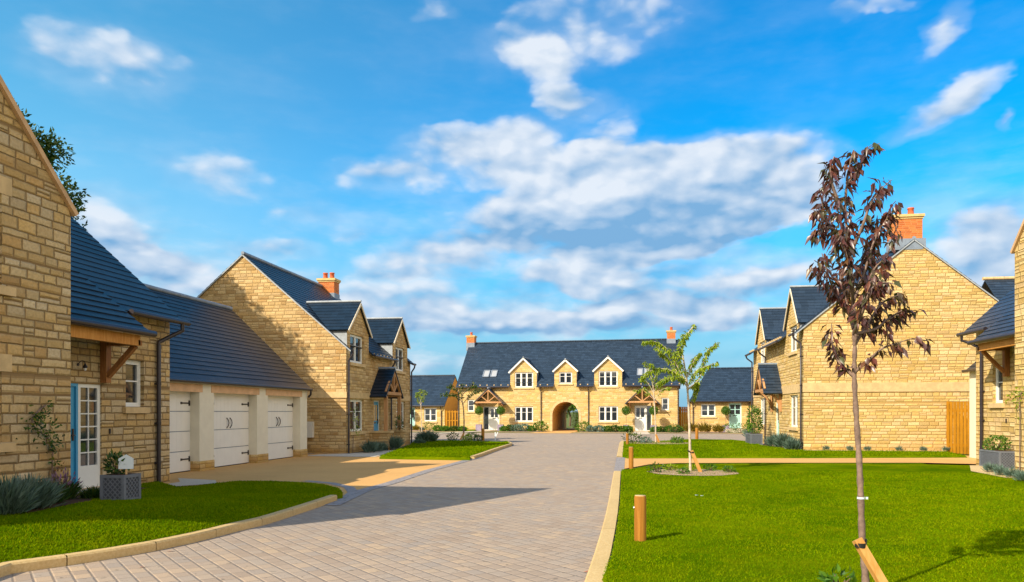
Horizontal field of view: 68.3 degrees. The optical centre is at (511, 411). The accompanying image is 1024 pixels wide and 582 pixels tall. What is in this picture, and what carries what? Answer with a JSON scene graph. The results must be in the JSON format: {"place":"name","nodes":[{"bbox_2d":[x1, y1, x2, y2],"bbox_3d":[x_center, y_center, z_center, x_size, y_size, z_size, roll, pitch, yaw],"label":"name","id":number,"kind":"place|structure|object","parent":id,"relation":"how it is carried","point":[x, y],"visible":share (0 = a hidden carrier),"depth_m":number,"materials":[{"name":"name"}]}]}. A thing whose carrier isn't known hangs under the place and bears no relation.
{"place":"outdoors","nodes":[
{"label":"outdoors","id":0,"kind":"place"},
{"bbox_2d":[0,480,342,562],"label":"lawn","id":1,"kind":"structure","parent":0,"point":[339,495],"depth_m":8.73,"materials":[{"name":"green plant"}]},
{"bbox_2d":[16,487,143,512],"bbox_3d":[-7.319,1.363,11.952,1.952,0.250,5.941,0,0,-16],"label":"soil bed","id":2,"kind":"object","parent":1,"relation":"on","point":[75,500],"visible":0.15,"depth_m":10.33,"materials":[{"name":"brown soil"}]},
{"bbox_2d":[0,473,44,514],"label":"lavender","id":3,"kind":"object","parent":2,"relation":"on","point":[16,496],"visible":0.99,"depth_m":9.08,"materials":[{"name":"green plant"}]},
{"bbox_2d":[9,472,69,508],"bbox_3d":[-6.196,1.013,9.674,0.877,0.509,0.848,0,0,8],"label":"lavender","id":4,"kind":"object","parent":2,"relation":"on","point":[50,495],"visible":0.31,"depth_m":9.64,"materials":[{"name":"green plant"}]},
{"bbox_2d":[16,400,64,482],"bbox_3d":[-6.678,0.664,10.684,0.633,1.672,0.656,0,0,-39],"label":"climbing plant","id":5,"kind":"object","parent":2,"relation":"on","point":[35,418],"visible":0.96,"depth_m":10.73,"materials":[{"name":"green plant"}]},
{"bbox_2d":[46,475,73,503],"bbox_3d":[-6.269,1.069,10.266,0.586,0.386,0.596,0,0,8],"label":"lavender","id":6,"kind":"object","parent":2,"relation":"on","point":[67,494],"visible":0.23,"depth_m":10.30,"materials":[{"name":"green plant"}]},
{"bbox_2d":[49,467,83,499],"bbox_3d":[-6.473,1.043,10.868,0.550,0.484,0.598,0,0,8],"label":"lavender","id":7,"kind":"object","parent":2,"relation":"on","point":[75,488],"visible":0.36,"depth_m":10.91,"materials":[{"name":"green plant"}]},
{"bbox_2d":[77,485,99,498],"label":"lavender","id":8,"kind":"object","parent":2,"relation":"on","point":[89,492],"visible":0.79,"depth_m":11.14,"materials":[{"name":"green plant"}]},
{"bbox_2d":[100,473,140,499],"bbox_3d":[-5.715,1.103,11.021,0.384,0.385,0.384,0,0,8],"label":"lattice planter","id":9,"kind":"object","parent":1,"relation":"on","point":[118,486],"visible":0.81,"depth_m":10.86,"materials":[{"name":"plastic"}]},
{"bbox_2d":[103,448,129,473],"bbox_3d":[-5.790,0.758,11.026,0.432,0.461,0.412,0,0,8],"label":"potted shrub","id":10,"kind":"object","parent":9,"relation":"in","point":[109,468],"visible":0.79,"depth_m":10.96,"materials":[{"name":"green plant"}]},
{"bbox_2d":[118,455,133,473],"bbox_3d":[-5.605,0.800,10.962,0.200,0.360,0.033,0,0,-12],"label":"garden sign","id":11,"kind":"object","parent":9,"relation":"in","point":[127,463],"visible":0.91,"depth_m":10.95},
{"bbox_2d":[169,478,215,485],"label":"path","id":12,"kind":"structure","parent":0,"point":[184,481],"depth_m":16.91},
{"bbox_2d":[170,453,461,495],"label":"driveway","id":13,"kind":"structure","parent":0,"point":[357,473],"depth_m":20.49,"materials":[{"name":"stone"}]},
{"bbox_2d":[306,480,358,499],"bbox_3d":[-3.615,1.591,15.618,0.798,0.001,4.268,0,0,-25],"label":"road edging","id":14,"kind":"object","parent":13,"relation":"on","point":[351,493],"visible":1,"depth_m":15.44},
{"bbox_2d":[308,445,406,456],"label":"path","id":15,"kind":"structure","parent":0,"point":[365,454],"depth_m":28.01,"materials":[{"name":"grey stone"}]},
{"bbox_2d":[350,406,360,452],"bbox_3d":[-6.108,0.681,29.197,0.503,1.842,0.557,0,0,8],"label":"climbing plant","id":16,"kind":"object","parent":15,"relation":"on","point":[355,422],"visible":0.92,"depth_m":29.23,"materials":[{"name":"green plant"}]},
{"bbox_2d":[360,440,379,452],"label":"lavender","id":17,"kind":"object","parent":15,"relation":"on","point":[369,446],"visible":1,"depth_m":29.18,"materials":[{"name":"green plant"}]},
{"bbox_2d":[386,434,405,449],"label":"lavender","id":18,"kind":"object","parent":15,"relation":"on","point":[395,443],"visible":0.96,"depth_m":31.24,"materials":[{"name":"green plant"}]},
{"bbox_2d":[0,432,772,581],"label":"road","id":19,"kind":"structure","parent":0,"point":[528,507],"depth_m":9.91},
{"bbox_2d":[0,495,336,577],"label":"kerb","id":20,"kind":"structure","parent":19,"relation":"on","point":[30,564],"depth_m":8.64,"materials":[{"name":"stone"}]},
{"bbox_2d":[325,457,483,504],"bbox_3d":[-2.235,1.592,19.615,0.586,0.001,13.626,0,0,8],"label":"road edging","id":21,"kind":"object","parent":19,"relation":"on","point":[359,493],"visible":0.88,"depth_m":17.21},
{"bbox_2d":[471,442,511,458],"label":"kerb","id":22,"kind":"structure","parent":19,"relation":"on","point":[484,453],"depth_m":29.13,"materials":[{"name":"stone"}]},
{"bbox_2d":[584,471,620,581],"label":"kerb","id":23,"kind":"structure","parent":19,"relation":"on","point":[601,557],"depth_m":9.30,"materials":[{"name":"stone"}]},
{"bbox_2d":[379,440,509,459],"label":"lawn","id":24,"kind":"structure","parent":0,"point":[406,457],"depth_m":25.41,"materials":[{"name":"green plant"}]},
{"bbox_2d":[413,429,439,441],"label":"lavender","id":25,"kind":"object","parent":24,"relation":"on","point":[428,436],"visible":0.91,"depth_m":37.40,"materials":[{"name":"green plant"}]},
{"bbox_2d":[0,0,1023,411],"label":"sky","id":26,"kind":"structure","parent":0,"point":[493,170],"materials":[{"name":"blue"}]},
{"bbox_2d":[614,457,624,470],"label":"path","id":27,"kind":"structure","parent":0,"point":[619,463],"depth_m":22.82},
{"bbox_2d":[683,420,698,431],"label":"ornamental grass","id":28,"kind":"object","parent":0,"point":[693,426],"depth_m":57.53,"materials":[{"name":"brown plant"}]},
{"bbox_2d":[430,412,975,464],"bbox_3d":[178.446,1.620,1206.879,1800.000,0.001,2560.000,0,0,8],"label":"ground","id":29,"kind":"structure","parent":0,"point":[567,423],"depth_m":58.84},
{"bbox_2d":[16,102,90,230],"bbox_3d":[-17.408,-4.485,24.025,7.676,12.601,7.458,0,0,8],"label":"broadleaf tree","id":30,"kind":"object","parent":29,"relation":"on","point":[49,144],"visible":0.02,"depth_m":25.31,"materials":[{"name":"green plant"}]},
{"bbox_2d":[0,75,190,492],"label":"stone house","id":31,"kind":"structure","parent":29,"relation":"on","point":[73,292],"depth_m":11.33,"materials":[{"name":"beige stone"}]},
{"bbox_2d":[0,354,15,451],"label":"window","id":32,"kind":"structure","parent":31,"relation":"in","point":[5,359],"depth_m":10.20,"materials":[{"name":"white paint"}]},
{"bbox_2d":[0,175,15,296],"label":"window","id":33,"kind":"structure","parent":31,"relation":"in","point":[5,183],"depth_m":10.19,"materials":[{"name":"white paint"}]},
{"bbox_2d":[71,383,77,482],"bbox_3d":[-8.086,0.455,13.457,0.095,1.950,0.900,0,0,8],"label":"door","id":34,"kind":"structure","parent":31,"relation":"in","point":[74,386],"depth_m":13.84,"materials":[{"name":"blue paint"}]},
{"bbox_2d":[123,360,149,412],"bbox_3d":[-7.785,-0.515,15.511,0.220,1.090,0.770,0,0,8],"label":"window","id":35,"kind":"structure","parent":31,"relation":"in","point":[132,367],"depth_m":15.60,"materials":[{"name":"white paint"}]},
{"bbox_2d":[143,283,312,473],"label":"garage block","id":36,"kind":"structure","parent":29,"relation":"on","point":[239,387],"depth_m":23.06,"materials":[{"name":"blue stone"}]},
{"bbox_2d":[170,391,189,473],"bbox_3d":[-8.857,0.535,19.045,0.095,2.130,2.488,0,0,8],"label":"garage door","id":37,"kind":"structure","parent":36,"relation":"in","point":[179,401],"depth_m":19.79,"materials":[{"name":"paint"}]},
{"bbox_2d":[214,393,248,467],"bbox_3d":[-8.368,0.535,22.218,0.134,2.130,2.488,0,0,8],"label":"garage door","id":38,"kind":"structure","parent":36,"relation":"in","point":[231,414],"depth_m":22.41,"materials":[{"name":"paint"}]},
{"bbox_2d":[268,396,292,459],"bbox_3d":[-7.902,0.535,25.369,0.134,2.130,2.438,0,0,8],"label":"garage door","id":39,"kind":"structure","parent":36,"relation":"in","point":[280,408],"depth_m":25.61,"materials":[{"name":"paint"}]},
{"bbox_2d":[197,251,415,453],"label":"stone house","id":40,"kind":"structure","parent":29,"relation":"on","point":[331,348],"depth_m":29.32,"materials":[{"name":"beige stone"}]},
{"bbox_2d":[350,334,365,367],"bbox_3d":[-6.164,-2.405,29.858,0.210,1.230,1.730,0,0,8],"label":"window","id":41,"kind":"structure","parent":40,"relation":"in","point":[356,360],"depth_m":30.00,"materials":[{"name":"white paint"}]},
{"bbox_2d":[350,399,365,434],"bbox_3d":[-6.164,0.210,29.858,0.210,1.380,1.730,0,0,8],"label":"window","id":42,"kind":"structure","parent":40,"relation":"in","point":[358,403],"depth_m":30.04,"materials":[{"name":"white paint"}]},
{"bbox_2d":[374,400,378,430],"bbox_3d":[-5.865,0.480,32.305,0.095,1.920,0.900,0,0,8],"label":"door","id":43,"kind":"structure","parent":40,"relation":"in","point":[376,403],"depth_m":32.47,"materials":[{"name":"blue paint"}]},
{"bbox_2d":[396,347,406,374],"bbox_3d":[-5.314,-2.405,35.610,0.210,1.230,1.640,0,0,8],"label":"window","id":44,"kind":"structure","parent":40,"relation":"in","point":[399,352],"depth_m":35.92,"materials":[{"name":"white paint"}]},
{"bbox_2d":[415,389,427,431],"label":"sapling tree","id":45,"kind":"object","parent":29,"relation":"on","point":[418,394],"visible":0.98,"depth_m":46.65,"materials":[{"name":"green plant"}]},
{"bbox_2d":[410,375,457,429],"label":"stone annexe","id":46,"kind":"structure","parent":29,"relation":"on","point":[433,406],"depth_m":66.45,"materials":[{"name":"grey stone"}]},
{"bbox_2d":[423,408,437,422],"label":"window","id":47,"kind":"structure","parent":46,"relation":"in","point":[430,414],"depth_m":65.66,"materials":[{"name":"white paint"}]},
{"bbox_2d":[445,410,457,425],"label":"timber gate","id":48,"kind":"structure","parent":29,"relation":"on","point":[449,420],"depth_m":65.14,"materials":[{"name":"orange wood"}]},
{"bbox_2d":[439,382,482,439],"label":"sapling tree","id":49,"kind":"object","parent":29,"relation":"on","point":[460,391],"visible":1,"depth_m":43.10,"materials":[{"name":"green plant"}]},
{"bbox_2d":[501,431,541,431],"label":"soil bed","id":50,"kind":"object","parent":29,"relation":"on","point":[521,431],"visible":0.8,"depth_m":59.90,"materials":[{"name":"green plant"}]},
{"bbox_2d":[533,420,548,431],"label":"shrub","id":51,"kind":"object","parent":50,"relation":"on","point":[538,425],"visible":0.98,"depth_m":60.27,"materials":[{"name":"green plant"}]},
{"bbox_2d":[455,327,680,431],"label":"stone house","id":52,"kind":"structure","parent":29,"relation":"on","point":[594,382],"depth_m":62.86,"materials":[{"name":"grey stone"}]},
{"bbox_2d":[466,400,474,412],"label":"window","id":53,"kind":"structure","parent":52,"relation":"in","point":[470,407],"depth_m":63.86,"materials":[{"name":"white paint"}]},
{"bbox_2d":[483,407,488,429],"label":"window","id":54,"kind":"structure","parent":52,"relation":"in","point":[485,409],"depth_m":63.58,"materials":[{"name":"white glass"}]},
{"bbox_2d":[489,407,498,429],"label":"door","id":55,"kind":"structure","parent":52,"relation":"in","point":[493,416],"depth_m":63.43,"materials":[{"name":"white paint"}]},
{"bbox_2d":[513,372,533,388],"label":"window","id":56,"kind":"structure","parent":52,"relation":"in","point":[520,377],"depth_m":62.85,"materials":[{"name":"white paint"}]},
{"bbox_2d":[513,407,533,422],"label":"window","id":57,"kind":"structure","parent":52,"relation":"in","point":[522,414],"depth_m":62.87,"materials":[{"name":"white paint"}]},
{"bbox_2d":[558,372,572,384],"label":"window","id":58,"kind":"structure","parent":52,"relation":"in","point":[563,376],"depth_m":62.09,"materials":[{"name":"white paint"}]},
{"bbox_2d":[597,371,618,387],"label":"window","id":59,"kind":"structure","parent":52,"relation":"in","point":[604,376],"depth_m":61.34,"materials":[{"name":"white paint"}]},
{"bbox_2d":[597,406,618,422],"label":"window","id":60,"kind":"structure","parent":52,"relation":"in","point":[607,414],"depth_m":61.35,"materials":[{"name":"white paint"}]},
{"bbox_2d":[635,406,645,430],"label":"door","id":61,"kind":"structure","parent":52,"relation":"in","point":[640,411],"depth_m":60.80,"materials":[{"name":"white paint"}]},
{"bbox_2d":[646,405,651,430],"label":"window","id":62,"kind":"structure","parent":52,"relation":"in","point":[648,415],"depth_m":60.67,"materials":[{"name":"white paint"}]},
{"bbox_2d":[660,398,669,411],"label":"window","id":63,"kind":"structure","parent":52,"relation":"in","point":[665,401],"depth_m":60.37,"materials":[{"name":"white paint"}]},
{"bbox_2d":[566,404,576,425],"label":"broadleaf tree","id":64,"kind":"object","parent":29,"relation":"on","point":[571,407],"visible":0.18,"depth_m":83.91,"materials":[{"name":"green plant"}]},
{"bbox_2d":[410,431,742,433],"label":"road edging","id":65,"kind":"object","parent":29,"relation":"on","point":[577,432],"visible":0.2,"depth_m":57.82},
{"bbox_2d":[679,407,687,430],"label":"timber fence","id":66,"kind":"object","parent":29,"relation":"on","point":[685,409],"visible":0.5,"depth_m":60.93,"materials":[{"name":"brown wood"}]},
{"bbox_2d":[689,367,750,432],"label":"stone annexe","id":67,"kind":"structure","parent":29,"relation":"on","point":[720,388],"depth_m":59.73,"materials":[{"name":"grey stone"}]},
{"bbox_2d":[700,404,716,417],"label":"window","id":68,"kind":"structure","parent":67,"relation":"in","point":[707,410],"depth_m":59.64,"materials":[{"name":"white paint"}]},
{"bbox_2d":[729,403,740,427],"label":"door","id":69,"kind":"structure","parent":67,"relation":"in","point":[735,414],"depth_m":59.21,"materials":[{"name":"white paint"}]},
{"bbox_2d":[745,207,1014,452],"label":"stone house","id":70,"kind":"structure","parent":29,"relation":"on","point":[797,392],"depth_m":29.47,"materials":[{"name":"beige stone"}]},
{"bbox_2d":[759,398,763,426],"bbox_3d":[12.913,0.040,38.829,0.210,1.480,1.600,0,0,8],"label":"window","id":71,"kind":"structure","parent":70,"relation":"in","point":[762,399],"depth_m":39.42,"materials":[{"name":"white paint"}]},
{"bbox_2d":[776,402,778,435],"bbox_3d":[12.423,0.490,35.085,0.095,2.020,0.950,0,0,8],"label":"door","id":72,"kind":"structure","parent":70,"relation":"in","point":[777,410],"depth_m":35.47,"materials":[{"name":"white paint"}]},
{"bbox_2d":[787,325,796,355],"bbox_3d":[11.867,-2.995,31.756,0.210,1.210,1.600,0,0,8],"label":"window","id":73,"kind":"structure","parent":70,"relation":"in","point":[793,343],"depth_m":32.05,"materials":[{"name":"white paint"}]},
{"bbox_2d":[788,395,797,430],"bbox_3d":[11.853,0.040,31.657,0.210,1.480,1.700,0,0,8],"label":"window","id":74,"kind":"structure","parent":70,"relation":"in","point":[794,397],"depth_m":31.65,"materials":[{"name":"white paint"}]},
{"bbox_2d":[946,401,968,453],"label":"timber gate","id":75,"kind":"structure","parent":29,"relation":"on","point":[951,411],"depth_m":28.38,"materials":[{"name":"orange wood"}]},
{"bbox_2d":[961,361,975,457],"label":"garage block","id":76,"kind":"structure","parent":29,"relation":"on","point":[971,369],"depth_m":25.75,"materials":[{"name":"paint"}]},
{"bbox_2d":[698,421,712,431],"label":"ornamental grass","id":77,"kind":"object","parent":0,"point":[704,427],"depth_m":57.12,"materials":[{"name":"brown plant"}]},
{"bbox_2d":[713,423,724,431],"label":"ornamental grass","id":78,"kind":"object","parent":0,"point":[719,428],"depth_m":56.90,"materials":[{"name":"plant"}]},
{"bbox_2d":[622,439,966,458],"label":"lawn","id":79,"kind":"structure","parent":0,"point":[814,456],"depth_m":27.27,"materials":[{"name":"green plant"}]},
{"bbox_2d":[630,442,687,443],"bbox_3d":[7.149,1.504,36.419,3.000,0.001,2.600,0,0,8],"label":"mulch bed","id":80,"kind":"object","parent":79,"relation":"on","point":[659,443],"visible":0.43,"depth_m":35.71,"materials":[{"name":"brown soil"}]},
{"bbox_2d":[621,431,644,442],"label":"plant","id":81,"kind":"object","parent":80,"relation":"on","point":[634,434],"visible":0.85,"depth_m":36.56,"materials":[{"name":"green plant"}]},
{"bbox_2d":[632,362,671,441],"bbox_3d":[6.964,-0.420,37.019,1.990,4.141,1.064,0,0,0],"label":"sapling tree","id":82,"kind":"object","parent":80,"relation":"on","point":[662,389],"visible":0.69,"depth_m":37.07,"materials":[{"name":"green plant"}]},
{"bbox_2d":[745,433,762,444],"bbox_3d":[11.633,1.298,36.289,0.544,0.515,1.544,0,0,8],"label":"lattice planter","id":83,"kind":"object","parent":79,"relation":"on","point":[750,438],"visible":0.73,"depth_m":35.56,"materials":[{"name":"plastic"}]},
{"bbox_2d":[746,405,763,433],"bbox_3d":[11.603,0.409,36.070,0.910,1.523,0.941,0,0,8],"label":"potted shrub","id":84,"kind":"object","parent":83,"relation":"in","point":[757,412],"visible":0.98,"depth_m":36.02,"materials":[{"name":"green plant"}]},
{"bbox_2d":[764,431,783,446],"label":"lavender","id":85,"kind":"object","parent":79,"relation":"on","point":[768,441],"visible":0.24,"depth_m":32.91,"materials":[{"name":"green plant"}]},
{"bbox_2d":[772,430,792,447],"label":"lavender","id":86,"kind":"object","parent":79,"relation":"on","point":[777,441],"visible":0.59,"depth_m":31.86,"materials":[{"name":"green plant"}]},
{"bbox_2d":[780,437,802,449],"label":"lavender","id":87,"kind":"object","parent":79,"relation":"on","point":[790,443],"visible":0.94,"depth_m":30.08,"materials":[{"name":"green plant"}]},
{"bbox_2d":[624,456,975,468],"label":"path","id":88,"kind":"structure","parent":0,"point":[647,461],"depth_m":24.29,"materials":[{"name":"stone"}]},
{"bbox_2d":[629,447,632,468],"bbox_3d":[3.336,1.318,21.132,0.132,0.664,0.132,0,0,0],"label":"timber bollard","id":89,"kind":"object","parent":88,"relation":"on","point":[630,457],"visible":0.91,"depth_m":21.07,"materials":[{"name":"brown wood"}]},
{"bbox_2d":[602,463,1023,581],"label":"lawn","id":90,"kind":"structure","parent":0,"point":[872,467],"depth_m":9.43,"materials":[{"name":"green plant"}]},
{"bbox_2d":[633,495,645,540],"bbox_3d":[1.505,1.315,8.854,0.140,0.669,0.140,0,0,40],"label":"timber bollard","id":91,"kind":"object","parent":90,"relation":"on","point":[639,507],"visible":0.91,"depth_m":8.80,"materials":[{"name":"brown wood"}]},
{"bbox_2d":[650,469,738,475],"bbox_3d":[4.467,1.500,18.745,2.218,0.001,2.085,0,0,8],"label":"mulch bed","id":92,"kind":"object","parent":90,"relation":"on","point":[692,472],"visible":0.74,"depth_m":18.62,"materials":[{"name":"brown soil"}]},
{"bbox_2d":[646,462,666,471],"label":"plant","id":93,"kind":"object","parent":92,"relation":"on","point":[658,469],"visible":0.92,"depth_m":18.76,"materials":[{"name":"green plant"}]},
{"bbox_2d":[640,324,719,470],"bbox_3d":[4.269,-0.282,19.159,2.045,3.864,1.691,0,0,8],"label":"cherry tree","id":94,"kind":"object","parent":92,"relation":"on","point":[681,378],"visible":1,"depth_m":19.02,"materials":[{"name":"green plant"}]},
{"bbox_2d":[687,450,701,471],"bbox_3d":[4.594,1.299,18.916,0.435,0.684,0.150,0,0,38],"label":"tree stake","id":95,"kind":"object","parent":92,"relation":"on","point":[695,460],"visible":0.95,"depth_m":18.88,"materials":[{"name":"wood"}]},
{"bbox_2d":[817,563,857,581],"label":"plant","id":96,"kind":"object","parent":90,"relation":"on","point":[834,577],"visible":1,"depth_m":6.44,"materials":[{"name":"green plant"}]},
{"bbox_2d":[805,142,933,581],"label":"copper leaved tree","id":97,"kind":"object","parent":90,"relation":"on","point":[843,241],"visible":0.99,"depth_m":6.17,"materials":[{"name":"brown plant"}]},
{"bbox_2d":[852,537,887,581],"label":"tree stake","id":98,"kind":"object","parent":90,"relation":"on","point":[868,559],"visible":1,"depth_m":6.07,"materials":[{"name":"wood"}]},
{"bbox_2d":[970,465,1014,477],"bbox_3d":[12.433,1.500,19.137,1.800,0.001,4.300,0,0,8],"label":"soil bed","id":99,"kind":"object","parent":90,"relation":"on","point":[976,468],"visible":0.43,"depth_m":19.26,"materials":[{"name":"beige gravel"}]},
{"bbox_2d":[981,461,999,471],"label":"lavender","id":100,"kind":"object","parent":99,"relation":"on","point":[986,467],"visible":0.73,"depth_m":18.70,"materials":[{"name":"green plant"}]},
{"bbox_2d":[979,449,1014,468],"bbox_3d":[13.145,1.278,20.397,0.464,0.475,1.144,0,0,8],"label":"lattice planter","id":101,"kind":"object","parent":99,"relation":"on","point":[1006,458],"visible":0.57,"depth_m":20.01,"materials":[{"name":"plastic"}]},
{"bbox_2d":[982,434,1013,449],"bbox_3d":[13.164,0.845,20.478,0.757,0.558,0.994,0,0,8],"label":"potted shrub","id":102,"kind":"object","parent":101,"relation":"in","point":[1002,442],"visible":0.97,"depth_m":20.43,"materials":[{"name":"green plant"}]},
{"bbox_2d":[992,464,1008,474],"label":"lavender","id":103,"kind":"object","parent":99,"relation":"on","point":[998,470],"visible":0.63,"depth_m":17.78,"materials":[{"name":"green plant"}]},
{"bbox_2d":[994,386,1023,469],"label":"climbing plant","id":104,"kind":"object","parent":99,"relation":"on","point":[1019,417],"visible":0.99,"depth_m":17.22,"materials":[{"name":"green plant"}]},
{"bbox_2d":[1003,466,1021,476],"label":"lavender","id":105,"kind":"object","parent":99,"relation":"on","point":[1007,472],"visible":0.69,"depth_m":17.20,"materials":[{"name":"green plant"}]},
{"bbox_2d":[1011,469,1023,480],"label":"lavender","id":106,"kind":"object","parent":90,"relation":"on","point":[1019,475],"visible":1,"depth_m":16.30,"materials":[{"name":"green plant"}]},
{"bbox_2d":[956,219,1023,470],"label":"stone house","id":107,"kind":"structure","parent":0,"point":[997,328],"depth_m":20.72,"materials":[{"name":"beige stone"}]},
{"bbox_2d":[988,365,1003,407],"bbox_3d":[13.767,-0.715,21.321,0.220,1.210,0.770,0,0,8],"label":"window","id":108,"kind":"structure","parent":107,"relation":"in","point":[999,403],"depth_m":21.47,"materials":[{"name":"white paint"}]},
{"label":"soil bed","id":109,"kind":"structure","parent":0,"visible":0},
{"bbox_2d":[575,421,588,431],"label":"shrub","id":110,"kind":"object","parent":109,"relation":"on","point":[580,423],"visible":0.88,"depth_m":59.62,"materials":[{"name":"green plant"}]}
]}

